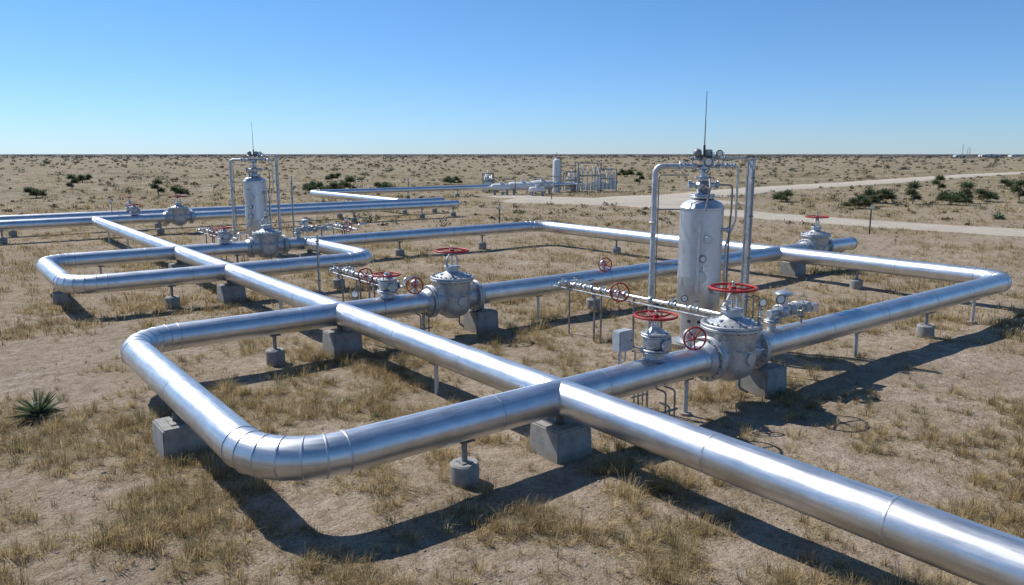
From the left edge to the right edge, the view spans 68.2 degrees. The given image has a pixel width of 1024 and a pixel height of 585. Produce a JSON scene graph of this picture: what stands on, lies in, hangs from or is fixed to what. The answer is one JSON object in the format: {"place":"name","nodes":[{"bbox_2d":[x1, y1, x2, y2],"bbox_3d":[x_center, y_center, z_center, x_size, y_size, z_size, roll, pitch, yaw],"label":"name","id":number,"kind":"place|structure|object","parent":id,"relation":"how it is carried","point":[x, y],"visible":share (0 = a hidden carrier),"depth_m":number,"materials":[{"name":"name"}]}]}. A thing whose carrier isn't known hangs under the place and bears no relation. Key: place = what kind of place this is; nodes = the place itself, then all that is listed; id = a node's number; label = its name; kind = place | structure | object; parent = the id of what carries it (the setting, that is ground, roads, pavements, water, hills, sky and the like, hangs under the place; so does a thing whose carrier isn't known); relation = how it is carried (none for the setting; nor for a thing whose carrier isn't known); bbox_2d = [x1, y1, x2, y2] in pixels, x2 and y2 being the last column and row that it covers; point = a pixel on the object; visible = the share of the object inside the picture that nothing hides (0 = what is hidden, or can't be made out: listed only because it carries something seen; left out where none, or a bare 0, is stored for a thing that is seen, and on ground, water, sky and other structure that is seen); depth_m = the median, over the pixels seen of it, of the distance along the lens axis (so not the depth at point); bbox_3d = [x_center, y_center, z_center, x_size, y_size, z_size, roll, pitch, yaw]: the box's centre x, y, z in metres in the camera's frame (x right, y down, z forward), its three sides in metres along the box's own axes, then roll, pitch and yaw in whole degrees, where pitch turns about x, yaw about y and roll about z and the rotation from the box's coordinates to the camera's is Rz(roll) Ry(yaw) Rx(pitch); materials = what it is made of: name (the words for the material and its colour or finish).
{"place":"outdoors","nodes":[
{"label":"outdoors","id":0,"kind":"place"},
{"bbox_2d":[0,154,1023,584],"bbox_3d":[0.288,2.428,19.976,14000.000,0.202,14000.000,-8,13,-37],"label":"desert ground","id":1,"kind":"structure","parent":0,"point":[888,374],"depth_m":19.60,"materials":[{"name":"soil"}]},
{"bbox_2d":[0,231,7,243],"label":"pipe pedestal","id":2,"kind":"object","parent":1,"relation":"on","point":[3,240],"visible":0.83,"depth_m":51.10,"materials":[{"name":"concrete"}]},
{"bbox_2d":[0,200,459,230],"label":"header pipeline","id":3,"kind":"object","parent":2,"relation":"on","point":[24,224],"visible":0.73,"depth_m":59.41,"materials":[{"name":"metal"}]},
{"bbox_2d":[126,203,140,214],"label":"branch valve","id":4,"kind":"object","parent":3,"relation":"on","point":[134,210],"visible":1,"depth_m":55.73,"materials":[{"name":"metal"}]},
{"bbox_2d":[163,194,195,228],"bbox_3d":[-25.516,-6.191,57.855,2.280,2.709,1.492,-8,13,-37],"label":"gate valve","id":5,"kind":"object","parent":3,"relation":"attached to","point":[178,214],"visible":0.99,"depth_m":57.49,"materials":[{"name":"metal"}]},
{"bbox_2d":[8,230,16,236],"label":"pipe pedestal","id":6,"kind":"object","parent":1,"relation":"on","point":[11,233],"visible":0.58,"depth_m":55.54,"materials":[{"name":"concrete"}]},
{"bbox_2d":[0,197,444,220],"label":"header pipeline","id":7,"kind":"object","parent":6,"relation":"on","point":[83,214],"visible":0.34,"depth_m":63.55,"materials":[{"name":"metal"}]},
{"bbox_2d":[22,186,47,196],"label":"shrub","id":8,"kind":"object","parent":1,"relation":"on","point":[34,192],"visible":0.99,"depth_m":102.52,"materials":[{"name":"green plant"}]},
{"bbox_2d":[5,387,68,429],"bbox_3d":[-10.907,2.566,17.379,1.460,0.917,1.440,-3,11,-16],"label":"yucca plant","id":9,"kind":"object","parent":1,"relation":"on","point":[37,408],"visible":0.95,"depth_m":17.29,"materials":[{"name":"green plant"}]},
{"bbox_2d":[52,291,67,303],"bbox_3d":[-18.414,0.078,30.787,0.540,1.010,0.540,-8,13,-37],"label":"pipe pedestal","id":10,"kind":"object","parent":1,"relation":"on","point":[59,296],"visible":0.53,"depth_m":30.61,"materials":[{"name":"concrete"}]},
{"bbox_2d":[64,173,78,187],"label":"shrub","id":11,"kind":"object","parent":1,"relation":"on","point":[74,179],"visible":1,"depth_m":128.51,"materials":[{"name":"green plant"}]},
{"bbox_2d":[76,173,91,182],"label":"shrub","id":12,"kind":"object","parent":1,"relation":"on","point":[81,177],"visible":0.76,"depth_m":158.25,"materials":[{"name":"green plant"}]},
{"bbox_2d":[149,178,164,194],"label":"shrub","id":13,"kind":"object","parent":1,"relation":"on","point":[155,183],"visible":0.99,"depth_m":110.73,"materials":[{"name":"green plant"}]},
{"bbox_2d":[165,286,179,308],"bbox_3d":[-13.459,0.230,29.961,0.540,1.010,0.540,-8,13,-37],"label":"pipe pedestal","id":14,"kind":"object","parent":1,"relation":"on","point":[174,300],"visible":0.81,"depth_m":29.80,"materials":[{"name":"concrete"}]},
{"bbox_2d":[169,185,190,194],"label":"shrub","id":15,"kind":"object","parent":1,"relation":"on","point":[180,190],"visible":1,"depth_m":106.27,"materials":[{"name":"green plant"}]},
{"bbox_2d":[168,260,191,267],"bbox_3d":[-16.361,-1.098,37.336,0.948,1.055,0.948,-8,13,-37],"label":"concrete pipe support","id":16,"kind":"object","parent":1,"relation":"on","point":[178,264],"visible":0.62,"depth_m":37.05,"materials":[{"name":"concrete"}]},
{"bbox_2d":[152,412,211,461],"bbox_3d":[-6.739,2.931,15.427,0.948,1.055,0.948,-8,13,-37],"label":"concrete pipe support","id":17,"kind":"object","parent":1,"relation":"on","point":[174,432],"visible":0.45,"depth_m":15.05,"materials":[{"name":"concrete"}]},
{"bbox_2d":[196,226,246,261],"bbox_3d":[-16.226,-2.658,41.982,1.039,2.042,6.300,-8,13,-37],"label":"instrument pipe run","id":18,"kind":"object","parent":1,"relation":"on","point":[209,230],"visible":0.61,"depth_m":42.25,"materials":[{"name":"metal"}]},
{"bbox_2d":[217,280,246,303],"bbox_3d":[-11.642,0.002,31.352,0.948,1.055,0.948,-8,13,-37],"label":"concrete pipe support","id":19,"kind":"object","parent":1,"relation":"on","point":[228,290],"visible":0.69,"depth_m":31.03,"materials":[{"name":"concrete"}]},
{"bbox_2d":[229,157,249,241],"bbox_3d":[-16.476,-5.247,46.034,1.427,5.870,0.432,-1,10,-4],"label":"vent standpipe","id":20,"kind":"object","parent":1,"relation":"on","point":[234,210],"visible":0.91,"depth_m":45.82,"materials":[{"name":"metal"}]},
{"bbox_2d":[242,134,274,237],"bbox_3d":[-15.459,-6.221,45.856,2.033,8.050,1.800,-8,13,-37],"label":"separator vessel","id":21,"kind":"object","parent":1,"relation":"on","point":[255,195],"visible":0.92,"depth_m":45.42,"materials":[{"name":"metal"}]},
{"bbox_2d":[265,334,284,366],"bbox_3d":[-6.866,1.708,21.922,0.540,1.010,0.540,-8,13,-37],"label":"pipe pedestal","id":22,"kind":"object","parent":1,"relation":"on","point":[275,355],"visible":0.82,"depth_m":21.75,"materials":[{"name":"concrete"}]},
{"bbox_2d":[274,156,281,235],"bbox_3d":[-14.192,-5.289,45.998,0.480,5.965,0.480,-8,13,-37],"label":"steel post","id":23,"kind":"object","parent":1,"relation":"on","point":[278,193],"visible":0.66,"depth_m":45.79,"materials":[{"name":"metal"}]},
{"bbox_2d":[290,176,294,237],"bbox_3d":[-13.882,-5.015,47.965,0.480,4.715,0.480,-8,13,-37],"label":"steel post","id":24,"kind":"object","parent":1,"relation":"on","point":[291,183],"visible":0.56,"depth_m":47.80,"materials":[{"name":"metal"}]},
{"bbox_2d":[299,250,320,256],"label":"concrete pipe support","id":25,"kind":"object","parent":1,"relation":"on","point":[309,253],"visible":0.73,"depth_m":40.85,"materials":[{"name":"concrete"}]},
{"bbox_2d":[301,180,323,190],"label":"shrub","id":26,"kind":"object","parent":1,"relation":"on","point":[311,185],"visible":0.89,"depth_m":116.69,"materials":[{"name":"green plant"}]},
{"bbox_2d":[315,234,325,294],"bbox_3d":[-8.281,-1.132,32.379,0.480,2.715,0.480,-8,13,-37],"label":"steel post","id":27,"kind":"object","parent":1,"relation":"on","point":[318,269],"visible":0.77,"depth_m":32.30,"materials":[{"name":"metal"}]},
{"bbox_2d":[324,173,340,180],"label":"shrub","id":28,"kind":"object","parent":1,"relation":"on","point":[331,176],"visible":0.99,"depth_m":167.71,"materials":[{"name":"green plant"}]},
{"bbox_2d":[322,181,344,189],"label":"shrub","id":29,"kind":"object","parent":1,"relation":"on","point":[335,185],"visible":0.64,"depth_m":114.06,"materials":[{"name":"green plant"}]},
{"bbox_2d":[333,271,344,288],"bbox_3d":[-7.849,-0.557,34.241,0.540,1.010,0.540,-8,13,-37],"label":"pipe pedestal","id":30,"kind":"object","parent":1,"relation":"on","point":[337,281],"visible":0.55,"depth_m":34.05,"materials":[{"name":"concrete"}]},
{"bbox_2d":[322,326,362,356],"bbox_3d":[-5.207,1.503,23.193,0.948,1.055,0.948,-8,13,-37],"label":"concrete pipe support","id":31,"kind":"object","parent":1,"relation":"on","point":[341,337],"visible":0.64,"depth_m":22.88,"materials":[{"name":"concrete"}]},
{"bbox_2d":[325,221,365,234],"bbox_3d":[-10.025,-3.268,45.023,1.039,2.142,4.000,-8,13,-37],"label":"instrument pipe run","id":32,"kind":"object","parent":1,"relation":"on","point":[336,225],"visible":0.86,"depth_m":44.59,"materials":[{"name":"metal"}]},
{"bbox_2d":[342,175,357,188],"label":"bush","id":33,"kind":"object","parent":1,"relation":"on","point":[349,180],"visible":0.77,"depth_m":111.61,"materials":[{"name":"green plant"}]},
{"bbox_2d":[329,263,417,301],"bbox_3d":[-5.234,0.023,27.403,1.039,2.042,5.400,-8,13,-37],"label":"instrument pipe run","id":34,"kind":"object","parent":1,"relation":"on","point":[360,275],"visible":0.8,"depth_m":27.81,"materials":[{"name":"metal"}]},
{"bbox_2d":[373,181,394,187],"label":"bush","id":35,"kind":"object","parent":1,"relation":"on","point":[383,185],"visible":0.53,"depth_m":118.55,"materials":[{"name":"green plant"}]},
{"bbox_2d":[395,242,403,255],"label":"pipe pedestal","id":36,"kind":"object","parent":1,"relation":"on","point":[399,252],"visible":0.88,"depth_m":44.56,"materials":[{"name":"concrete"}]},
{"bbox_2d":[429,362,438,394],"bbox_3d":[-1.897,2.224,18.987,0.300,0.958,0.300,-8,13,-37],"label":"pipe stand","id":37,"kind":"object","parent":1,"relation":"on","point":[436,382],"visible":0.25,"depth_m":18.94,"materials":[{"name":"metal"}]},
{"bbox_2d":[442,175,461,182],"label":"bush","id":38,"kind":"object","parent":1,"relation":"on","point":[448,179],"visible":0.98,"depth_m":148.30,"materials":[{"name":"green plant"}]},
{"bbox_2d":[450,439,478,487],"bbox_3d":[-0.873,3.179,13.922,0.540,1.010,0.540,-8,13,-37],"label":"pipe pedestal","id":39,"kind":"object","parent":1,"relation":"on","point":[464,469],"visible":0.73,"depth_m":13.75,"materials":[{"name":"concrete"}]},
{"bbox_2d":[462,305,498,333],"bbox_3d":[-1.098,0.926,26.327,0.948,1.055,0.948,-8,13,-37],"label":"concrete pipe support","id":40,"kind":"object","parent":1,"relation":"on","point":[483,319],"visible":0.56,"depth_m":25.99,"materials":[{"name":"concrete"}]},
{"bbox_2d":[482,171,493,191],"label":"steel pipe rack","id":41,"kind":"object","parent":1,"relation":"on","point":[487,179],"visible":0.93,"depth_m":119.15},
{"bbox_2d":[491,179,515,194],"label":"horizontal storage tank","id":42,"kind":"object","parent":1,"relation":"on","point":[501,186],"visible":0.9,"depth_m":109.69,"materials":[{"name":"metal"}]},
{"bbox_2d":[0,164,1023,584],"bbox_3d":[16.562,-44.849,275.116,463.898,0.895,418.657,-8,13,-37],"label":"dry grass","id":43,"kind":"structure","parent":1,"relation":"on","point":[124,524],"depth_m":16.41,"materials":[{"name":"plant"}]},
{"bbox_2d":[0,154,1023,225],"bbox_3d":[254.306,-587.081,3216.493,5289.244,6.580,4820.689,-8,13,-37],"label":"desert scrub","id":44,"kind":"object","parent":1,"relation":"on","point":[493,165],"visible":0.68,"depth_m":284.55,"materials":[{"name":"green plant"}]},
{"bbox_2d":[5,303,1023,584],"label":"stones","id":45,"kind":"object","parent":1,"relation":"on","point":[497,477],"visible":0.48,"depth_m":13.43,"materials":[{"name":"stone"}]},
{"bbox_2d":[509,177,542,194],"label":"horizontal storage tank","id":46,"kind":"object","parent":1,"relation":"on","point":[522,185],"visible":0.69,"depth_m":110.55,"materials":[{"name":"metal"}]},
{"bbox_2d":[529,182,548,195],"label":"horizontal storage tank","id":47,"kind":"object","parent":1,"relation":"on","point":[536,188],"visible":0.95,"depth_m":108.34,"materials":[{"name":"metal"}]},
{"bbox_2d":[531,176,558,193],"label":"horizontal storage tank","id":48,"kind":"object","parent":1,"relation":"on","point":[545,185],"visible":0.63,"depth_m":112.58,"materials":[{"name":"metal"}]},
{"bbox_2d":[553,156,561,191],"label":"white column vessel","id":49,"kind":"object","parent":1,"relation":"on","point":[556,167],"depth_m":118.08,"materials":[{"name":"paint"}]},
{"bbox_2d":[529,415,591,463],"bbox_3d":[0.984,2.946,15.344,0.948,1.055,0.948,-8,13,-37],"label":"concrete pipe support","id":50,"kind":"object","parent":1,"relation":"on","point":[559,439],"visible":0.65,"depth_m":15.04,"materials":[{"name":"concrete"}]},
{"bbox_2d":[36,221,1011,481],"bbox_3d":[1.681,-1.249,33.331,36.343,0.726,29.026,-8,13,-37],"label":"loop pipeline","id":51,"kind":"object","parent":50,"relation":"on","point":[226,433],"visible":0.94,"depth_m":21.04,"materials":[{"name":"metal"}]},
{"bbox_2d":[215,225,232,243],"bbox_3d":[-14.623,-2.948,38.367,0.858,0.920,0.858,-8,13,-37],"label":"branch valve","id":52,"kind":"object","parent":51,"relation":"on","point":[224,235],"visible":1,"depth_m":38.18,"materials":[{"name":"metal"}]},
{"bbox_2d":[245,212,290,259],"bbox_3d":[-12.875,-2.860,39.742,2.280,2.709,1.492,-8,13,-37],"label":"gate valve","id":53,"kind":"object","parent":51,"relation":"attached to","point":[267,242],"visible":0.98,"depth_m":39.35,"materials":[{"name":"metal"}]},
{"bbox_2d":[294,218,332,237],"bbox_3d":[-10.810,-3.537,41.190,2.160,1.057,0.558,-8,13,-37],"label":"actuator assembly","id":54,"kind":"object","parent":51,"relation":"on","point":[305,227],"visible":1,"depth_m":40.87,"materials":[{"name":"metal"}]},
{"bbox_2d":[372,271,400,298],"bbox_3d":[-3.942,-0.256,23.866,0.898,0.870,0.898,-8,13,-37],"label":"branch valve","id":55,"kind":"object","parent":51,"relation":"on","point":[389,285],"visible":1,"depth_m":23.66,"materials":[{"name":"metal"}]},
{"bbox_2d":[406,277,423,293],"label":"drain valve","id":56,"kind":"object","parent":51,"relation":"on","point":[414,284],"visible":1,"depth_m":24.15,"materials":[{"name":"metal"}]},
{"bbox_2d":[421,246,485,326],"bbox_3d":[-1.997,-0.221,25.387,2.280,2.709,1.492,-8,13,-37],"label":"gate valve","id":57,"kind":"object","parent":51,"relation":"attached to","point":[453,292],"visible":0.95,"depth_m":24.97,"materials":[{"name":"metal"}]},
{"bbox_2d":[598,257,611,271],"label":"drain valve","id":58,"kind":"object","parent":51,"relation":"attached to","point":[603,263],"visible":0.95,"depth_m":29.44,"materials":[{"name":"metal"}]},
{"bbox_2d":[633,310,677,362],"bbox_3d":[3.157,0.937,16.688,0.978,1.120,0.978,-8,13,-37],"label":"branch valve","id":59,"kind":"object","parent":51,"relation":"on","point":[655,347],"visible":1,"depth_m":16.53,"materials":[{"name":"metal"}]},
{"bbox_2d":[683,327,706,350],"bbox_3d":[4.138,1.041,17.475,0.564,0.632,0.520,-1,11,-7],"label":"handwheel","id":60,"kind":"object","parent":51,"relation":"on","point":[689,335],"visible":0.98,"depth_m":17.27,"materials":[{"name":"metal"}]},
{"bbox_2d":[692,281,771,392],"bbox_3d":[5.340,1.062,18.412,2.280,2.709,1.492,-8,13,-37],"label":"gate valve","id":61,"kind":"object","parent":51,"relation":"attached to","point":[737,346],"visible":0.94,"depth_m":17.96,"materials":[{"name":"metal"}]},
{"bbox_2d":[758,298,766,321],"bbox_3d":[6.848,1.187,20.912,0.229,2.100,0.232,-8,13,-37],"label":"pressure gauge","id":62,"kind":"object","parent":51,"relation":"on","point":[762,302],"visible":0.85,"depth_m":20.71,"materials":[{"name":"metal"}]},
{"bbox_2d":[763,287,818,330],"bbox_3d":[7.404,0.386,19.861,2.160,1.057,0.558,-8,13,-37],"label":"actuator assembly","id":63,"kind":"object","parent":51,"relation":"on","point":[781,309],"visible":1,"depth_m":19.50,"materials":[{"name":"metal"}]},
{"bbox_2d":[797,214,834,266],"bbox_3d":[15.584,-2.687,38.799,2.280,2.709,1.492,-8,13,-37],"label":"gate valve","id":64,"kind":"object","parent":51,"relation":"attached to","point":[815,238],"visible":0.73,"depth_m":38.32,"materials":[{"name":"metal"}]},
{"bbox_2d":[91,216,1023,584],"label":"trunk pipeline","id":65,"kind":"object","parent":50,"relation":"on","point":[973,552],"visible":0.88,"depth_m":11.80,"materials":[{"name":"metal"}]},
{"bbox_2d":[563,165,579,191],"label":"steel pipe rack","id":66,"kind":"object","parent":1,"relation":"on","point":[571,180],"visible":0.7,"depth_m":121.21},
{"bbox_2d":[574,156,601,191],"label":"steel pipe rack","id":67,"kind":"object","parent":1,"relation":"on","point":[598,183],"visible":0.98,"depth_m":119.35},
{"bbox_2d":[586,287,599,309],"bbox_3d":[3.169,0.300,29.577,0.540,1.010,0.540,-8,13,-37],"label":"pipe pedestal","id":68,"kind":"object","parent":1,"relation":"on","point":[589,302],"visible":0.5,"depth_m":29.40,"materials":[{"name":"concrete"}]},
{"bbox_2d":[594,167,616,190],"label":"steel pipe rack","id":69,"kind":"object","parent":1,"relation":"on","point":[611,184],"visible":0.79,"depth_m":122.25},
{"bbox_2d":[500,196,744,204],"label":"gravel pad","id":70,"kind":"object","parent":1,"relation":"on","point":[599,201],"visible":0.77,"depth_m":95.04,"materials":[{"name":"gravel"}]},
{"bbox_2d":[612,328,632,364],"bbox_3d":[2.399,1.921,16.787,0.420,2.150,0.874,4,11,19],"label":"instrument box","id":71,"kind":"object","parent":1,"relation":"on","point":[622,340],"visible":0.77,"depth_m":16.70,"materials":[{"name":"grey paint"}]},
{"bbox_2d":[620,331,632,351],"bbox_3d":[2.534,1.077,16.701,0.380,0.420,0.012,-8,13,-37],"label":"door","id":72,"kind":"structure","parent":71,"relation":"in","point":[626,337],"depth_m":16.69,"materials":[{"name":"grey paint"}]},
{"bbox_2d":[617,169,634,175],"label":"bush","id":73,"kind":"object","parent":1,"relation":"on","point":[627,172],"visible":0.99,"depth_m":196.98,"materials":[{"name":"green plant"}]},
{"bbox_2d":[630,345,645,405],"bbox_3d":[2.896,2.062,17.900,0.500,1.570,0.321,-8,13,-37],"label":"conduit riser","id":74,"kind":"object","parent":1,"relation":"on","point":[634,396],"visible":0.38,"depth_m":17.81,"materials":[{"name":"metal"}]},
{"bbox_2d":[634,171,644,184],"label":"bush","id":75,"kind":"object","parent":1,"relation":"on","point":[640,175],"visible":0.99,"depth_m":148.20,"materials":[{"name":"green plant"}]},
{"bbox_2d":[553,276,735,351],"bbox_3d":[3.596,0.759,23.044,0.957,2.172,6.814,-8,13,-38],"label":"instrument pipe run","id":76,"kind":"object","parent":1,"relation":"on","point":[575,283],"visible":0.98,"depth_m":22.99,"materials":[{"name":"metal"}]},
{"bbox_2d":[656,386,677,417],"bbox_3d":[3.377,2.587,16.703,0.500,0.970,0.321,-8,13,-37],"label":"conduit riser","id":77,"kind":"object","parent":1,"relation":"on","point":[665,411],"visible":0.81,"depth_m":16.60,"materials":[{"name":"metal"}]},
{"bbox_2d":[645,161,695,328],"bbox_3d":[4.910,-1.137,23.685,1.476,5.870,0.432,-1,10,-4],"label":"vent standpipe","id":78,"kind":"object","parent":1,"relation":"on","point":[655,209],"visible":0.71,"depth_m":23.39,"materials":[{"name":"metal"}]},
{"bbox_2d":[679,378,694,415],"bbox_3d":[4.065,2.463,17.685,0.300,0.958,0.300,-8,13,-37],"label":"pipe stand","id":79,"kind":"object","parent":1,"relation":"on","point":[684,412],"visible":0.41,"depth_m":17.64,"materials":[{"name":"metal"}]},
{"bbox_2d":[671,96,748,349],"bbox_3d":[5.961,-2.112,23.512,2.033,8.050,1.800,-8,13,-37],"label":"separator vessel","id":80,"kind":"object","parent":1,"relation":"on","point":[701,229],"visible":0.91,"depth_m":23.11,"materials":[{"name":"metal"}]},
{"bbox_2d":[741,158,756,317],"bbox_3d":[7.341,-1.168,23.590,0.480,5.965,0.480,-8,13,-37],"label":"steel post","id":81,"kind":"object","parent":1,"relation":"on","point":[749,220],"visible":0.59,"depth_m":23.37,"materials":[{"name":"metal"}]},
{"bbox_2d":[735,361,786,398],"bbox_3d":[6.436,2.181,19.503,0.948,1.055,0.948,-8,13,-37],"label":"concrete pipe support","id":82,"kind":"object","parent":1,"relation":"on","point":[767,376],"visible":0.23,"depth_m":19.14,"materials":[{"name":"concrete"}]},
{"bbox_2d":[770,189,793,201],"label":"shrub","id":83,"kind":"object","parent":1,"relation":"on","point":[783,195],"visible":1,"depth_m":94.57,"materials":[{"name":"green plant"}]},
{"bbox_2d":[779,261,805,276],"bbox_3d":[14.073,-1.202,37.901,0.948,1.055,0.948,-8,13,-37],"label":"concrete pipe support","id":84,"kind":"object","parent":1,"relation":"on","point":[793,269],"visible":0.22,"depth_m":37.58,"materials":[{"name":"concrete"}]},
{"bbox_2d":[849,270,862,289],"bbox_3d":[15.498,-0.514,34.004,0.540,1.010,0.540,-8,13,-37],"label":"pipe pedestal","id":85,"kind":"object","parent":1,"relation":"on","point":[856,283],"visible":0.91,"depth_m":33.83,"materials":[{"name":"concrete"}]},
{"bbox_2d":[842,196,872,207],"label":"shrub","id":86,"kind":"object","parent":1,"relation":"on","point":[861,202],"visible":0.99,"depth_m":83.30,"materials":[{"name":"green plant"}]},
{"bbox_2d":[853,331,862,357],"bbox_3d":[10.150,1.609,22.327,0.300,0.958,0.300,-8,13,-37],"label":"pipe stand","id":87,"kind":"object","parent":1,"relation":"on","point":[856,337],"visible":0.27,"depth_m":22.27,"materials":[{"name":"metal"}]},
{"bbox_2d":[851,194,880,203],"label":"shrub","id":88,"kind":"object","parent":1,"relation":"on","point":[874,198],"visible":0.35,"depth_m":86.82,"materials":[{"name":"green plant"}]},
{"bbox_2d":[862,187,897,202],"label":"yucca plant","id":89,"kind":"object","parent":1,"relation":"on","point":[883,194],"visible":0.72,"depth_m":91.77,"materials":[{"name":"green plant"}]},
{"bbox_2d":[904,179,923,203],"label":"yucca plant","id":90,"kind":"object","parent":1,"relation":"on","point":[913,193],"visible":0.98,"depth_m":91.05,"materials":[{"name":"green plant"}]},
{"bbox_2d":[916,312,934,338],"bbox_3d":[13.705,1.134,25.044,0.540,1.010,0.540,-8,13,-37],"label":"pipe pedestal","id":91,"kind":"object","parent":1,"relation":"on","point":[926,329],"visible":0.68,"depth_m":24.89,"materials":[{"name":"concrete"}]},
{"bbox_2d":[931,174,946,189],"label":"yucca plant","id":92,"kind":"object","parent":1,"relation":"on","point":[939,179],"visible":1,"depth_m":123.59,"materials":[{"name":"green plant"}]},
{"bbox_2d":[933,189,973,204],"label":"shrub","id":93,"kind":"object","parent":1,"relation":"on","point":[950,198],"visible":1,"depth_m":89.25,"materials":[{"name":"green plant"}]},
{"bbox_2d":[958,180,975,199],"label":"yucca plant","id":94,"kind":"object","parent":1,"relation":"on","point":[968,185],"visible":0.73,"depth_m":91.89,"materials":[{"name":"green plant"}]},
{"bbox_2d":[967,299,979,323],"bbox_3d":[16.629,0.701,27.270,0.300,0.958,0.300,-8,13,-37],"label":"pipe stand","id":95,"kind":"object","parent":1,"relation":"on","point":[973,312],"visible":0.64,"depth_m":27.23,"materials":[{"name":"metal"}]},
{"bbox_2d":[972,187,998,201],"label":"yucca plant","id":96,"kind":"object","parent":1,"relation":"on","point":[986,194],"visible":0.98,"depth_m":94.72,"materials":[{"name":"green plant"}]},
{"bbox_2d":[999,178,1022,188],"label":"yucca plant","id":97,"kind":"object","parent":1,"relation":"on","point":[1007,183],"visible":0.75,"depth_m":128.48,"materials":[{"name":"green plant"}]},
{"bbox_2d":[1008,178,1023,199],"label":"yucca plant","id":98,"kind":"object","parent":1,"relation":"on","point":[1019,183],"visible":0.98,"depth_m":98.02,"materials":[{"name":"green plant"}]},
{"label":"pipe pedestal","id":99,"kind":"object","parent":1,"relation":"on","visible":0},
{"bbox_2d":[310,182,581,200],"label":"header pipeline","id":100,"kind":"object","parent":99,"relation":"on","point":[348,194],"visible":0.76,"depth_m":99.05,"materials":[{"name":"metal"}]},
{"bbox_2d":[0,0,1023,153],"label":"sky","id":101,"kind":"structure","parent":0,"point":[77,76],"materials":[{"name":"blue"}]},
{"bbox_2d":[476,194,1023,236],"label":"dirt road","id":102,"kind":"structure","parent":0,"point":[939,227],"depth_m":65.51,"materials":[{"name":"soil"}]},
{"bbox_2d":[599,172,1023,198],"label":"dirt road","id":103,"kind":"structure","parent":0,"point":[723,192],"depth_m":138.41,"materials":[{"name":"soil"}]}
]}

